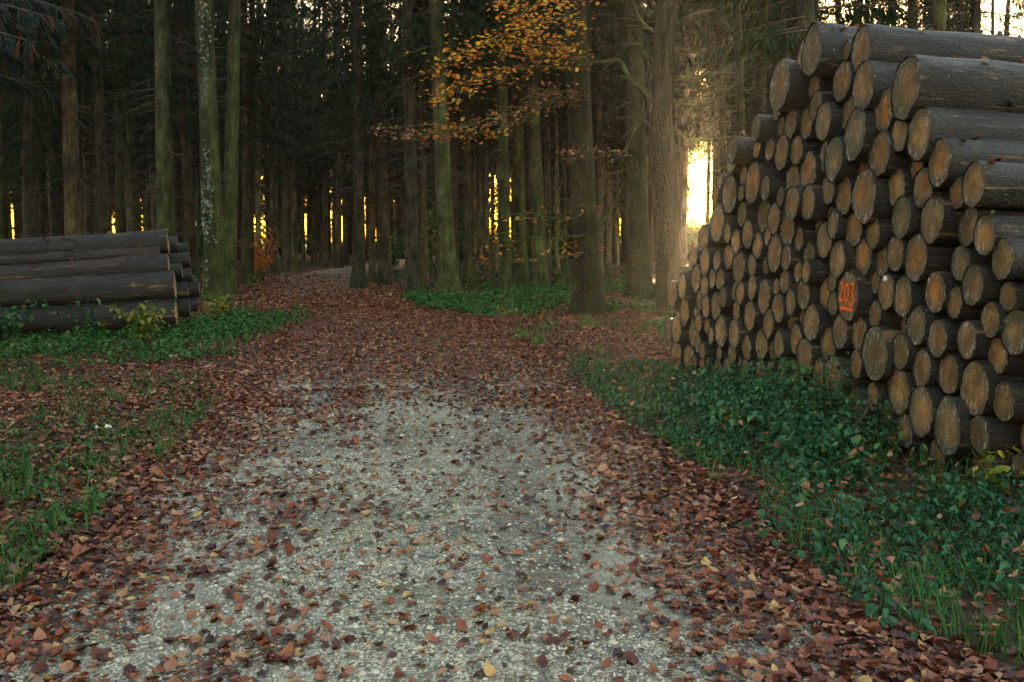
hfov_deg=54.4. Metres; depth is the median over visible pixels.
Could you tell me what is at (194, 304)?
log
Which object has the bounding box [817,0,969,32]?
spruce tree
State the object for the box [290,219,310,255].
forest bush
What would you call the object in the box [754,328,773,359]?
log
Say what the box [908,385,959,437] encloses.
log
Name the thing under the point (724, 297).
log
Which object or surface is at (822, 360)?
log
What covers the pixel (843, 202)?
log
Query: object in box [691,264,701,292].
log
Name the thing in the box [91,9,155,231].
spruce tree
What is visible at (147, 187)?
spruce tree
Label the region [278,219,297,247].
forest bush
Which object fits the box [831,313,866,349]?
log
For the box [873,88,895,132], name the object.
log
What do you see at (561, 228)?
forest bush
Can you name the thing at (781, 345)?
log
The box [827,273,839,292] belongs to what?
log
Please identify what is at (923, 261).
log
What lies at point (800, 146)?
log
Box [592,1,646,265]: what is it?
spruce tree
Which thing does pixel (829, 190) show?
log
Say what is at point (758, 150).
log
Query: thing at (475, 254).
spruce tree
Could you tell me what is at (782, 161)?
log
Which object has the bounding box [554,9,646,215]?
spruce tree
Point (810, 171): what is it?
log
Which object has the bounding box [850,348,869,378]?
log
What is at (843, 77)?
log
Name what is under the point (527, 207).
spruce tree
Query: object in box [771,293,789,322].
log
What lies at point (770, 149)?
log
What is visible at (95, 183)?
spruce tree
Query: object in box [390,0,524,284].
spruce tree
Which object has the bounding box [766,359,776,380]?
log
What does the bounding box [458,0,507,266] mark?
spruce tree
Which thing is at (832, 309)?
log
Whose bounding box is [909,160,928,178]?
log
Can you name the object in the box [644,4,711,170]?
spruce tree
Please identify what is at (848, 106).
log
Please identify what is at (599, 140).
spruce tree
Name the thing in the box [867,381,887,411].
log
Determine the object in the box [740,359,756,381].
log
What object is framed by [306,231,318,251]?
forest bush
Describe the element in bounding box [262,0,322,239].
spruce tree
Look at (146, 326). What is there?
yellow plant
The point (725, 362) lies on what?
log
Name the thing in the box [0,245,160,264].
log
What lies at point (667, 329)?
log
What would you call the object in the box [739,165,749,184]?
log
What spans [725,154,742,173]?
log
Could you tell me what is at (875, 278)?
log
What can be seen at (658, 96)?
mossy tree
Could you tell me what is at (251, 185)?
spruce tree
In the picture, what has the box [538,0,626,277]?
spruce tree
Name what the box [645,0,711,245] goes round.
spruce tree
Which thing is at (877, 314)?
log
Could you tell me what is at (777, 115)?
log
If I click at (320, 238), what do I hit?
spruce tree
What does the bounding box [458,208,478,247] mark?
forest bush
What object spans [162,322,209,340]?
weed plant
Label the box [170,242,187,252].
log
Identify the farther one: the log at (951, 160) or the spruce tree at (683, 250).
the spruce tree at (683, 250)
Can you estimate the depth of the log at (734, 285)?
10.17 m
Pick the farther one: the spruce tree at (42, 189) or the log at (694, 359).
the spruce tree at (42, 189)
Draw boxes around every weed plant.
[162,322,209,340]
[496,305,521,317]
[538,305,552,322]
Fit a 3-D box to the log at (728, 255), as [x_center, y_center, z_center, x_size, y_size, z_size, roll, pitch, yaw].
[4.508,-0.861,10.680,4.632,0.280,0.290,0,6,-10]
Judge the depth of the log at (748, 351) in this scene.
9.81 m
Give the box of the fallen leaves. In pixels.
[0,269,1023,681]
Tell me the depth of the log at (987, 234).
6.20 m
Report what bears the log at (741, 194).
on the log at (745, 211)
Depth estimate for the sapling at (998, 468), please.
5.87 m
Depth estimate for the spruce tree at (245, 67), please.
32.33 m
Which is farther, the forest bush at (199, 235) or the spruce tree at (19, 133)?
the forest bush at (199, 235)
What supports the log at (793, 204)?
on the log at (804, 235)
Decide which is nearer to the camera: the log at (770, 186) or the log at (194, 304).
the log at (770, 186)
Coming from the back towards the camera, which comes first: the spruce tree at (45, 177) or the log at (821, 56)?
the spruce tree at (45, 177)
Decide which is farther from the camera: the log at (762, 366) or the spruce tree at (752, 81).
the spruce tree at (752, 81)
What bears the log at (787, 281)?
on the log at (778, 307)
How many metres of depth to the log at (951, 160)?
6.58 m
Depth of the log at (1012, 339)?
6.05 m
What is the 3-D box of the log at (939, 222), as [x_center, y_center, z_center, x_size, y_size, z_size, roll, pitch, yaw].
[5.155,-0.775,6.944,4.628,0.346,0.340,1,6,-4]
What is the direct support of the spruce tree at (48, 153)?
on the forest floor
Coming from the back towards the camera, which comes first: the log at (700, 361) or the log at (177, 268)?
the log at (177, 268)
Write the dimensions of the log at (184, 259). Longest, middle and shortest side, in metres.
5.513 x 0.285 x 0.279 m
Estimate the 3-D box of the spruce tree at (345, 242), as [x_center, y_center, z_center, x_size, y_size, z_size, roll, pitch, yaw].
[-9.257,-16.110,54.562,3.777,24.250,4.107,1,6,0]
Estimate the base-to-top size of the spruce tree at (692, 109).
24.249 m
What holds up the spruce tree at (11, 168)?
on the forest floor
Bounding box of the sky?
[11,0,1023,240]
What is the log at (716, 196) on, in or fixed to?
on the log at (720, 217)
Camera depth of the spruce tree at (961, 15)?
32.53 m
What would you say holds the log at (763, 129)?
on the log at (770, 149)
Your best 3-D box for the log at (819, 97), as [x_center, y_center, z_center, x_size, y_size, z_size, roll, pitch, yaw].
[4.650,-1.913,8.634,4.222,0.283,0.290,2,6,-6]
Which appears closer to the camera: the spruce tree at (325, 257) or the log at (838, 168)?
the log at (838, 168)
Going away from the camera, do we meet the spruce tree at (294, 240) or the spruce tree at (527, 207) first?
the spruce tree at (294, 240)
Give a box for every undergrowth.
[562,347,1023,639]
[567,338,1023,635]
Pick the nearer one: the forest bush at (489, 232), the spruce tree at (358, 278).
the spruce tree at (358, 278)
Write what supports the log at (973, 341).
on the log at (980, 379)
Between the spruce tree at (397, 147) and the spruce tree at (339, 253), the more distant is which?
the spruce tree at (339, 253)
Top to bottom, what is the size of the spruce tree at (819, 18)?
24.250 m
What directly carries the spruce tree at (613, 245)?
on the forest floor
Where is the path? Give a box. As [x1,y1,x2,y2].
[0,256,861,681]
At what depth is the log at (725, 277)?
10.37 m
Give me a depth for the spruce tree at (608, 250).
45.44 m
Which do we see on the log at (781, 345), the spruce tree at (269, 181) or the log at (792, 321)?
the log at (792, 321)
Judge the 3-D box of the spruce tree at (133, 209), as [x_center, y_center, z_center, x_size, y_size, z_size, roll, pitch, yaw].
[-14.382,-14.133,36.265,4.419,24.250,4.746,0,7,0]
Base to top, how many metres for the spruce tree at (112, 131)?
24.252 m
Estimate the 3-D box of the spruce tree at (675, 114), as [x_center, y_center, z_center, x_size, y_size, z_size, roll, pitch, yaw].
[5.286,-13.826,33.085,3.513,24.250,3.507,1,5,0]
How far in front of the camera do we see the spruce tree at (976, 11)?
23.24 m
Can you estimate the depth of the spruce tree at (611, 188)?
49.07 m
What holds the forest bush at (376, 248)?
on the forest floor
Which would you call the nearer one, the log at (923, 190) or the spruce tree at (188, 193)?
the log at (923, 190)
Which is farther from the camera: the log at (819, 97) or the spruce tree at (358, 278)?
the spruce tree at (358, 278)
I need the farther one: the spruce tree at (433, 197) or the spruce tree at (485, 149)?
the spruce tree at (433, 197)
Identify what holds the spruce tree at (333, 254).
on the forest floor
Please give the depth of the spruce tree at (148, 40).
27.63 m
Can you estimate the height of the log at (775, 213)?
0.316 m
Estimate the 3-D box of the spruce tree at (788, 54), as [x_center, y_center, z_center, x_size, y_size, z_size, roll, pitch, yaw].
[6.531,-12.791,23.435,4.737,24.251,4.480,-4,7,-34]
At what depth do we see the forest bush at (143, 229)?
54.36 m
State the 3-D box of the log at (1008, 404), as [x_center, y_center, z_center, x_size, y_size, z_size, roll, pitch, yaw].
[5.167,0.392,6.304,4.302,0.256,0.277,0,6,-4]
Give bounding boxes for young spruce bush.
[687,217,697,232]
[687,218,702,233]
[687,226,698,248]
[687,227,698,263]
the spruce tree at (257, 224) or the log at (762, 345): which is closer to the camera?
the log at (762, 345)
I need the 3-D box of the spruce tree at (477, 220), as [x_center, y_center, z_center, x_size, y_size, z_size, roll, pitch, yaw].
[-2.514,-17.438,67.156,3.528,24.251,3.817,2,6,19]
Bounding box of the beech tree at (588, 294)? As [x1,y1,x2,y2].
[368,0,640,314]
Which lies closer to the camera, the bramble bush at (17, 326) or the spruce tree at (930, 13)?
the bramble bush at (17, 326)
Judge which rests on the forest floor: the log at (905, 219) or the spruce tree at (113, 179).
the spruce tree at (113, 179)
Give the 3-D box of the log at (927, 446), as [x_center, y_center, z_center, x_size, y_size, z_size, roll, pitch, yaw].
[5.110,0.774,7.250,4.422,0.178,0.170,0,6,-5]
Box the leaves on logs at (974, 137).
[685,21,1023,272]
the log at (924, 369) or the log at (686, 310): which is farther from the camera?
the log at (686, 310)
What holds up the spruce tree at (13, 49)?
on the forest floor
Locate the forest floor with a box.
[0,241,1023,681]
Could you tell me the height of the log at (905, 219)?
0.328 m
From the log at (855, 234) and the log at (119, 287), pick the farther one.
the log at (119, 287)
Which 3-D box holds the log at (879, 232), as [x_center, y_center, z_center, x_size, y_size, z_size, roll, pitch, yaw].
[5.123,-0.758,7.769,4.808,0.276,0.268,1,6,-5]
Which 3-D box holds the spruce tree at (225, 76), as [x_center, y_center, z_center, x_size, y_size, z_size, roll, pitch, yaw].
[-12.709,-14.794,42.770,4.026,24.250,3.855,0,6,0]
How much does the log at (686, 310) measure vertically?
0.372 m
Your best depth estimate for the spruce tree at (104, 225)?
29.53 m
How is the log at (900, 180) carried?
on the log at (905, 219)
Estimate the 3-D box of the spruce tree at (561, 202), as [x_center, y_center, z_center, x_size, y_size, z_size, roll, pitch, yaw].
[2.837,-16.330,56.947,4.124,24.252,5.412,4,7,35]
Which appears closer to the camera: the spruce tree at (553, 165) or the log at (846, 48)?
the log at (846, 48)
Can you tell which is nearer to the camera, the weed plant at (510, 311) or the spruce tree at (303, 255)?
the weed plant at (510, 311)
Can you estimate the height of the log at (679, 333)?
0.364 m
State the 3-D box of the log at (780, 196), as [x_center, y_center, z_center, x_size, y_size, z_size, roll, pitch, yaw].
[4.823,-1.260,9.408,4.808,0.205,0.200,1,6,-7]
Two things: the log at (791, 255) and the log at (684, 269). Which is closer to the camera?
the log at (791, 255)
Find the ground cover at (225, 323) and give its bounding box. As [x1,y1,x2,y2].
[0,301,319,566]
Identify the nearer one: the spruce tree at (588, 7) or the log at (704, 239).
the log at (704, 239)
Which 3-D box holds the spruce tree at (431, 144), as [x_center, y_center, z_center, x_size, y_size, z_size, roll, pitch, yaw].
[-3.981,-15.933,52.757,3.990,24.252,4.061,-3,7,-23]
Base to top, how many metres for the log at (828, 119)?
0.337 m
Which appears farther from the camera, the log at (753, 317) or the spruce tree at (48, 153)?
the spruce tree at (48, 153)
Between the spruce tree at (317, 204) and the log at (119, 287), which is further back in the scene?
the spruce tree at (317, 204)
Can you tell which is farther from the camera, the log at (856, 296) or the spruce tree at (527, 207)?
the spruce tree at (527, 207)
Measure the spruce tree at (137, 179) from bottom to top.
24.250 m
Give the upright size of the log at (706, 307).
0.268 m
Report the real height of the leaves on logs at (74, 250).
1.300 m
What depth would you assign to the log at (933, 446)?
6.78 m
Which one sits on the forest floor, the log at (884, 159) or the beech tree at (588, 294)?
the beech tree at (588, 294)
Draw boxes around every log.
[0,229,170,254]
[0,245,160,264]
[0,253,170,279]
[0,270,177,307]
[0,299,178,334]
[169,236,178,251]
[169,252,190,267]
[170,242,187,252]
[170,263,182,277]
[176,269,192,281]
[177,282,189,297]
[177,298,190,316]
[184,279,200,297]
[190,297,198,311]
[664,318,672,339]
[667,280,681,306]
[670,342,690,366]
[671,314,689,343]
[677,272,696,299]
[678,266,691,275]
[679,299,695,326]
[683,345,698,371]
[688,246,700,269]
[688,319,705,347]
[690,355,699,369]
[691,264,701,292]
[693,303,701,318]
[694,314,704,332]
[694,334,707,353]
[695,291,702,310]
[697,224,730,250]
[699,247,723,275]
[699,342,717,359]
[699,358,709,372]
[700,274,718,297]
[701,295,711,318]
[703,318,715,333]
[705,357,715,367]
[707,327,716,344]
[708,268,716,288]
[709,205,737,242]
[710,291,732,319]
[711,186,722,204]
[712,249,723,271]
[714,314,733,346]
[714,358,722,375]
[715,267,733,289]
[715,346,727,360]
[716,174,727,188]
[718,286,733,307]
[722,173,741,213]
[722,357,737,377]
[723,222,741,243]
[723,245,733,269]
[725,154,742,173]
[726,136,767,164]
[727,345,742,363]
[728,320,756,347]
[731,229,751,255]
[731,251,751,282]
[731,281,737,301]
[732,300,744,319]
[735,282,750,304]
[737,201,757,227]
[738,185,745,201]
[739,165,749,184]
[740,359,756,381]
[741,219,758,248]
[741,335,757,360]
[743,300,762,330]
[744,161,786,205]
[746,276,779,300]
[747,254,779,275]
[750,114,778,142]
[752,143,764,158]
[752,231,767,258]
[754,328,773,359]
[755,358,769,377]
[757,200,775,232]
[757,279,774,314]
[759,175,785,200]
[762,256,779,274]
[762,309,788,338]
[764,137,777,161]
[764,226,772,245]
[766,234,790,273]
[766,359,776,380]
[767,202,784,233]
[768,59,810,110]
[769,341,778,360]
[771,109,786,119]
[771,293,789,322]
[772,278,781,294]
[772,329,795,357]
[774,134,791,170]
[775,187,787,207]
[776,117,785,137]
[777,358,792,384]
[779,270,796,293]
[780,213,815,244]
[780,243,802,270]
[783,109,802,139]
[784,185,815,220]
[784,288,801,315]
[785,162,800,187]
[787,316,799,330]
[789,324,809,353]
[790,135,822,165]
[792,357,811,386]
[793,260,802,282]
[794,226,815,250]
[796,37,804,70]
[796,279,820,309]
[796,338,820,374]
[798,310,804,324]
[799,107,820,140]
[799,150,824,185]
[800,259,829,283]
[801,21,858,78]
[801,183,835,220]
[802,241,825,260]
[802,303,834,340]
[806,381,816,402]
[807,77,832,98]
[808,89,843,120]
[812,357,826,388]
[814,101,843,140]
[814,220,827,235]
[815,390,843,422]
[816,222,839,259]
[819,141,828,171]
[819,277,828,309]
[820,327,851,358]
[821,176,838,204]
[823,356,878,400]
[824,136,859,182]
[826,209,847,239]
[827,206,835,217]
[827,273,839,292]
[827,290,838,315]
[829,240,855,278]
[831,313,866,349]
[832,61,854,101]
[835,176,855,215]
[836,270,876,321]
[840,96,854,129]
[841,40,852,60]
[843,106,877,162]
[845,213,872,246]
[845,385,879,424]
[850,23,1023,71]
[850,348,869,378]
[851,168,904,225]
[852,60,899,111]
[852,316,870,350]
[855,163,868,175]
[855,237,877,276]
[861,325,902,380]
[866,217,892,249]
[867,129,911,176]
[867,300,901,325]
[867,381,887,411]
[867,415,885,432]
[869,269,881,293]
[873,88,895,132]
[875,245,904,275]
[877,273,904,310]
[879,400,897,426]
[886,234,908,271]
[886,424,916,452]
[887,368,915,416]
[888,168,912,206]
[890,55,1023,121]
[891,119,908,151]
[891,196,920,239]
[893,275,926,317]
[893,333,927,370]
[895,413,931,448]
[900,317,905,332]
[904,233,955,282]
[905,305,951,345]
[906,106,1023,161]
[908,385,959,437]
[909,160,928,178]
[912,167,948,207]
[912,348,940,386]
[917,441,931,463]
[920,196,962,245]
[923,271,961,312]
[926,319,979,357]
[928,137,1023,188]
[929,438,970,469]
[934,396,976,455]
[936,352,969,394]
[946,286,982,319]
[948,176,984,210]
[950,245,990,281]
[956,320,990,359]
[957,207,1023,246]
[959,359,1023,416]
[961,160,1023,209]
[961,264,1016,306]
[968,415,1022,453]
[969,452,981,474]
[973,214,1023,256]
[980,301,1008,338]
[980,453,1014,478]
[987,337,1023,374]
[991,237,1023,280]
[993,381,1023,422]
[999,280,1023,311]
[999,309,1023,356]
[1010,453,1023,478]
[1019,422,1023,452]
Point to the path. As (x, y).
(604, 554)
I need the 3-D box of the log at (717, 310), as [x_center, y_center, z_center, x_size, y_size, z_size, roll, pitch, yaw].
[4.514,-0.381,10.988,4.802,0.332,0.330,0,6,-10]
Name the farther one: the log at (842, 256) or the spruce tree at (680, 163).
the spruce tree at (680, 163)
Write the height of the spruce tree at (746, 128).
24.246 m
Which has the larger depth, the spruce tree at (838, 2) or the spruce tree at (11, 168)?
the spruce tree at (11, 168)
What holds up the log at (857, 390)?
on the log at (877, 422)
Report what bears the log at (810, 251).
on the log at (814, 271)
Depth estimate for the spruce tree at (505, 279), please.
27.94 m
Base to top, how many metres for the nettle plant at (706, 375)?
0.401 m
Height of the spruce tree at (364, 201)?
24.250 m
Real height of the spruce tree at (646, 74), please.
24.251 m
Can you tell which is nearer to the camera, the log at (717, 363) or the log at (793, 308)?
the log at (793, 308)
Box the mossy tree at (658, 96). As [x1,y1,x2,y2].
[569,0,786,316]
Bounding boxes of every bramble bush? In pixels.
[0,297,49,342]
[26,287,48,336]
[59,298,127,337]
[817,407,868,466]
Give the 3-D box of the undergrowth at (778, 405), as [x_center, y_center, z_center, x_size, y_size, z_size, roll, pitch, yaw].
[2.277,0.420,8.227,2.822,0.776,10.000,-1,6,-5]
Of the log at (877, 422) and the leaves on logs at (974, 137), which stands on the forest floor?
the log at (877, 422)
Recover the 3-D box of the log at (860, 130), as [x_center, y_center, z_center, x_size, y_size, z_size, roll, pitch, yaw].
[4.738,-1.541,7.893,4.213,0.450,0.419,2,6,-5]
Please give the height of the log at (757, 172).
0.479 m
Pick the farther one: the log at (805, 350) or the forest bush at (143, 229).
the forest bush at (143, 229)
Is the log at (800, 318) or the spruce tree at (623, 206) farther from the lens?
the spruce tree at (623, 206)
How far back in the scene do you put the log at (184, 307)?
16.59 m
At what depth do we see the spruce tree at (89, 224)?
35.41 m
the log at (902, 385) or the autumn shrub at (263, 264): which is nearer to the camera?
the log at (902, 385)
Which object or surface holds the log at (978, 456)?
on the forest floor
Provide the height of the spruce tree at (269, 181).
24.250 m
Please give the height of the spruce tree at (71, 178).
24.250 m
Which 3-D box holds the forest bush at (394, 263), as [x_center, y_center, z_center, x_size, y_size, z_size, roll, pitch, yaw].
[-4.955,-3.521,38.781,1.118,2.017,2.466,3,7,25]
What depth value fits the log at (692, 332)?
11.33 m
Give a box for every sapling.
[863,415,906,471]
[965,438,1021,499]
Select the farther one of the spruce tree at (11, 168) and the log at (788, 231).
the spruce tree at (11, 168)
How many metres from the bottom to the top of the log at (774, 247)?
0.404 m
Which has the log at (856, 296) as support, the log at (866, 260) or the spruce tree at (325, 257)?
the log at (866, 260)
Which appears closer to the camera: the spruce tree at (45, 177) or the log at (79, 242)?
the log at (79, 242)
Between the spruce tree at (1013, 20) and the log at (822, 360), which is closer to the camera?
the log at (822, 360)
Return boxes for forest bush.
[114,196,151,230]
[180,205,203,265]
[195,215,239,257]
[240,234,280,267]
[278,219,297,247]
[278,231,312,256]
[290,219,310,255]
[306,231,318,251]
[365,237,393,256]
[376,225,404,275]
[398,179,436,253]
[403,205,436,265]
[419,198,473,255]
[458,201,477,258]
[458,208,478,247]
[477,193,496,255]
[483,210,510,257]
[526,205,546,266]
[545,198,571,260]
[604,202,622,251]
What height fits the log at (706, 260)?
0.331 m
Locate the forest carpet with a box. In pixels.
[183,255,688,331]
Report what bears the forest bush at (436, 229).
on the forest floor
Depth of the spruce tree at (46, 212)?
75.91 m
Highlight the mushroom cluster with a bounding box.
[94,424,111,430]
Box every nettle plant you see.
[697,362,742,388]
[759,351,809,393]
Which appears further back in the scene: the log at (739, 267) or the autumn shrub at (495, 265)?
the autumn shrub at (495, 265)
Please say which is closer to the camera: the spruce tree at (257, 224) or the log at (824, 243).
the log at (824, 243)
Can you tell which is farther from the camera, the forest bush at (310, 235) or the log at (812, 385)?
the forest bush at (310, 235)
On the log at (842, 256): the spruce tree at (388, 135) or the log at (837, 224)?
the log at (837, 224)
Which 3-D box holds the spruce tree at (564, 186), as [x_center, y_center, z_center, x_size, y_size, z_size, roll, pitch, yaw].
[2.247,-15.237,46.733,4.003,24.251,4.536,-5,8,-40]
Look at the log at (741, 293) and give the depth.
9.86 m
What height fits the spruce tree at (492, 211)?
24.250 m
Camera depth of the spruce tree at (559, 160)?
60.30 m
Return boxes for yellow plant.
[108,299,175,342]
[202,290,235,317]
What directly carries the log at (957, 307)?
on the log at (941, 342)
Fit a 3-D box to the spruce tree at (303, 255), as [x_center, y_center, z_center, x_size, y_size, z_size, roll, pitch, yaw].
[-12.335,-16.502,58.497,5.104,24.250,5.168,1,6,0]
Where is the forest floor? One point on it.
(750, 489)
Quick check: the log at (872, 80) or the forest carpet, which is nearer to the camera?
the log at (872, 80)
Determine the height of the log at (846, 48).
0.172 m
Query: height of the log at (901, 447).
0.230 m
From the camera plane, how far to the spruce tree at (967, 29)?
59.73 m
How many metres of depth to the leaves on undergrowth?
5.60 m
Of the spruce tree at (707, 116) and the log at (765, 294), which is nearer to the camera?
the log at (765, 294)
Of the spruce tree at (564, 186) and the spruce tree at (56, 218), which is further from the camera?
the spruce tree at (564, 186)
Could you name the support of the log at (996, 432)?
on the log at (1000, 459)
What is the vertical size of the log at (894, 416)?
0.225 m
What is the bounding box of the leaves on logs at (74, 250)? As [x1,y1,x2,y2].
[1,228,169,307]
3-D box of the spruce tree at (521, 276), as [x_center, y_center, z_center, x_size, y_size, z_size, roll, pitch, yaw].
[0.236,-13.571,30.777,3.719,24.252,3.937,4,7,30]
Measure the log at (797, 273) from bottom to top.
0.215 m
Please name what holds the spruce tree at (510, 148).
on the forest floor
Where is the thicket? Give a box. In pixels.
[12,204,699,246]
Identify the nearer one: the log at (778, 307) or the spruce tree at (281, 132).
the log at (778, 307)
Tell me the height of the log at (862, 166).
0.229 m
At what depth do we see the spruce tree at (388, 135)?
64.05 m
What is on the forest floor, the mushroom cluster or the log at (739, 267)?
the mushroom cluster
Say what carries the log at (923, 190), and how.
on the log at (939, 222)
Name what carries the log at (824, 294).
on the log at (817, 319)
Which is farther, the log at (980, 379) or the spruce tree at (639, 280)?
the spruce tree at (639, 280)
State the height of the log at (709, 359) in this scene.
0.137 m
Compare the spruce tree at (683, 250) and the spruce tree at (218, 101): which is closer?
the spruce tree at (683, 250)
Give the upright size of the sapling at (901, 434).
0.385 m
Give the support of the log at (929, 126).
on the log at (914, 167)
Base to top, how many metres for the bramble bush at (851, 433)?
0.414 m
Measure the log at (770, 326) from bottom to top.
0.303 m
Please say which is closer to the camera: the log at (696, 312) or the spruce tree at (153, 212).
the log at (696, 312)
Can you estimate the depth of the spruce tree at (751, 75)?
50.94 m
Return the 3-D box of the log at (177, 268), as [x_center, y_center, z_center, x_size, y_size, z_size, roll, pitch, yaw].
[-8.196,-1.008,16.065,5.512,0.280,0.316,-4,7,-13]
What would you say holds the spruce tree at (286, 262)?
on the forest floor
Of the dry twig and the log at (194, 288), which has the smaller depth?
the dry twig
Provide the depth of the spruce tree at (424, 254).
29.70 m
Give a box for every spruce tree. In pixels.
[0,0,46,239]
[0,0,100,238]
[0,0,104,114]
[0,0,134,236]
[0,0,152,236]
[6,1,63,236]
[6,19,60,211]
[6,95,19,216]
[7,0,107,236]
[7,30,21,238]
[7,80,61,237]
[8,120,22,228]
[11,40,91,233]
[39,0,189,233]
[43,3,152,234]
[44,4,114,235]
[45,195,47,236]
[59,1,126,233]
[60,0,187,232]
[61,7,115,220]
[72,0,225,238]
[75,0,227,244]
[76,1,148,230]
[80,0,197,231]
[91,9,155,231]
[103,0,155,229]
[106,14,142,232]
[108,15,150,231]
[111,2,155,230]
[112,0,180,229]
[113,20,143,230]
[129,0,198,216]
[130,0,222,242]
[131,0,226,277]
[147,15,198,242]
[149,0,320,282]
[155,3,199,211]
[170,3,222,266]
[171,0,307,294]
[172,0,263,219]
[172,0,330,280]
[181,0,308,281]
[185,0,247,215]
[189,1,241,182]
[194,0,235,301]
[215,0,269,227]
[220,22,278,219]
[223,0,320,273]
[238,1,281,261]
[241,0,328,271]
[254,0,268,254]
[254,0,281,256]
[254,1,351,264]
[255,0,331,267]
[256,0,430,287]
[261,3,311,260]
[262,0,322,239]
[275,0,467,285]
[278,0,335,261]
[286,0,428,281]
[288,1,352,266]
[296,0,375,267]
[297,2,343,259]
[299,0,364,260]
[300,7,329,253]
[310,0,352,236]
[317,3,368,263]
[326,0,550,293]
[327,8,352,252]
[334,0,497,287]
[345,0,479,291]
[347,2,365,252]
[363,0,404,219]
[367,6,459,206]
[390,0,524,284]
[392,0,497,279]
[398,14,461,210]
[401,9,472,265]
[431,79,435,252]
[444,0,563,291]
[445,0,508,270]
[451,0,600,286]
[456,1,564,278]
[457,0,549,273]
[457,1,525,271]
[457,6,489,258]
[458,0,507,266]
[458,0,509,265]
[458,171,490,253]
[459,1,565,285]
[461,7,566,241]
[471,53,554,213]
[480,0,544,218]
[495,10,570,256]
[510,53,543,257]
[522,0,598,274]
[523,1,569,271]
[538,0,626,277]
[538,0,645,210]
[539,5,596,268]
[540,0,718,299]
[540,11,570,262]
[542,26,594,218]
[544,0,649,274]
[552,3,649,267]
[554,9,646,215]
[559,0,648,273]
[591,0,627,269]
[591,14,627,262]
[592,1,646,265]
[612,40,620,258]
[615,0,715,150]
[619,8,656,226]
[644,0,734,265]
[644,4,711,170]
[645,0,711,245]
[646,36,699,196]
[673,0,770,205]
[673,0,790,190]
[673,4,757,210]
[674,0,771,208]
[674,6,772,161]
[677,24,742,223]
[682,1,781,173]
[685,0,855,114]
[690,0,925,172]
[693,2,753,166]
[697,0,782,191]
[731,0,779,133]
[731,0,779,135]
[731,0,820,136]
[732,12,773,134]
[735,5,777,134]
[768,0,833,51]
[769,0,967,74]
[814,0,832,21]
[816,0,886,23]
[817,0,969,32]
[854,0,959,28]
[873,0,1023,35]
[876,0,975,31]
[901,0,968,27]
[904,0,969,31]
[921,0,1020,33]
[925,0,970,31]
[963,0,1023,35]
[982,0,1023,35]
[994,0,1023,35]
[999,0,1022,36]
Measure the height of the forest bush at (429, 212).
2.816 m
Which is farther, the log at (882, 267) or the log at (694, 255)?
the log at (694, 255)
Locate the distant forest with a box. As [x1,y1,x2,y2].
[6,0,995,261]
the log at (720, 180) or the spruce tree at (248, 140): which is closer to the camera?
the log at (720, 180)
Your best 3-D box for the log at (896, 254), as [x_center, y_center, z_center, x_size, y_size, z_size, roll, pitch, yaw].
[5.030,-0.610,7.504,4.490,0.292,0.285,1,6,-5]
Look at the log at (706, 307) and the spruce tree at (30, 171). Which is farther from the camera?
the spruce tree at (30, 171)
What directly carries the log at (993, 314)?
on the log at (1001, 360)
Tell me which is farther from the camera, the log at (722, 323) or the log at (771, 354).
the log at (722, 323)
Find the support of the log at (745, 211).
on the log at (750, 228)
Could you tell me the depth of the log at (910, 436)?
7.16 m
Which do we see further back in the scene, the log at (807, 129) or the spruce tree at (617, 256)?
the spruce tree at (617, 256)
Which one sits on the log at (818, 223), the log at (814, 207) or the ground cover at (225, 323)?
the log at (814, 207)
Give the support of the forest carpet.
on the forest floor
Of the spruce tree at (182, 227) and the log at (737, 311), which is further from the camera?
the spruce tree at (182, 227)
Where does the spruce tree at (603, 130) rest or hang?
on the forest floor
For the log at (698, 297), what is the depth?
11.07 m
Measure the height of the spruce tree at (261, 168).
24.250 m
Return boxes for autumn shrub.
[237,225,277,280]
[479,246,498,277]
[544,184,571,280]
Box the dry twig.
[837,398,884,438]
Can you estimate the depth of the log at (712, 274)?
10.66 m
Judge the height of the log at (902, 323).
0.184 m
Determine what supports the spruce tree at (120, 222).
on the forest floor
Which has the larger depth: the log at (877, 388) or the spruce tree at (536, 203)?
the spruce tree at (536, 203)
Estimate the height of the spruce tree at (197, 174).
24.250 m
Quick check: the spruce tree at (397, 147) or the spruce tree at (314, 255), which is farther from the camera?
the spruce tree at (314, 255)
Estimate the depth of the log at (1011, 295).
6.10 m
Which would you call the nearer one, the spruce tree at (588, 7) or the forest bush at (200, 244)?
the spruce tree at (588, 7)
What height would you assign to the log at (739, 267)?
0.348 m
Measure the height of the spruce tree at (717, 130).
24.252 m
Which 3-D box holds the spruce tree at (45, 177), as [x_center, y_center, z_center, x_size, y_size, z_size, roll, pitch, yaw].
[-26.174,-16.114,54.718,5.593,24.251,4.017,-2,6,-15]
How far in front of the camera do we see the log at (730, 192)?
10.17 m
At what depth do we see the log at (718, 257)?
10.51 m
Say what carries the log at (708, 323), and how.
on the log at (711, 337)
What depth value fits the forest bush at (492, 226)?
50.13 m
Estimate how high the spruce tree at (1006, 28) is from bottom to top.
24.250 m
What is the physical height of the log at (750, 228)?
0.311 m
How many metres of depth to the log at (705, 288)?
10.85 m

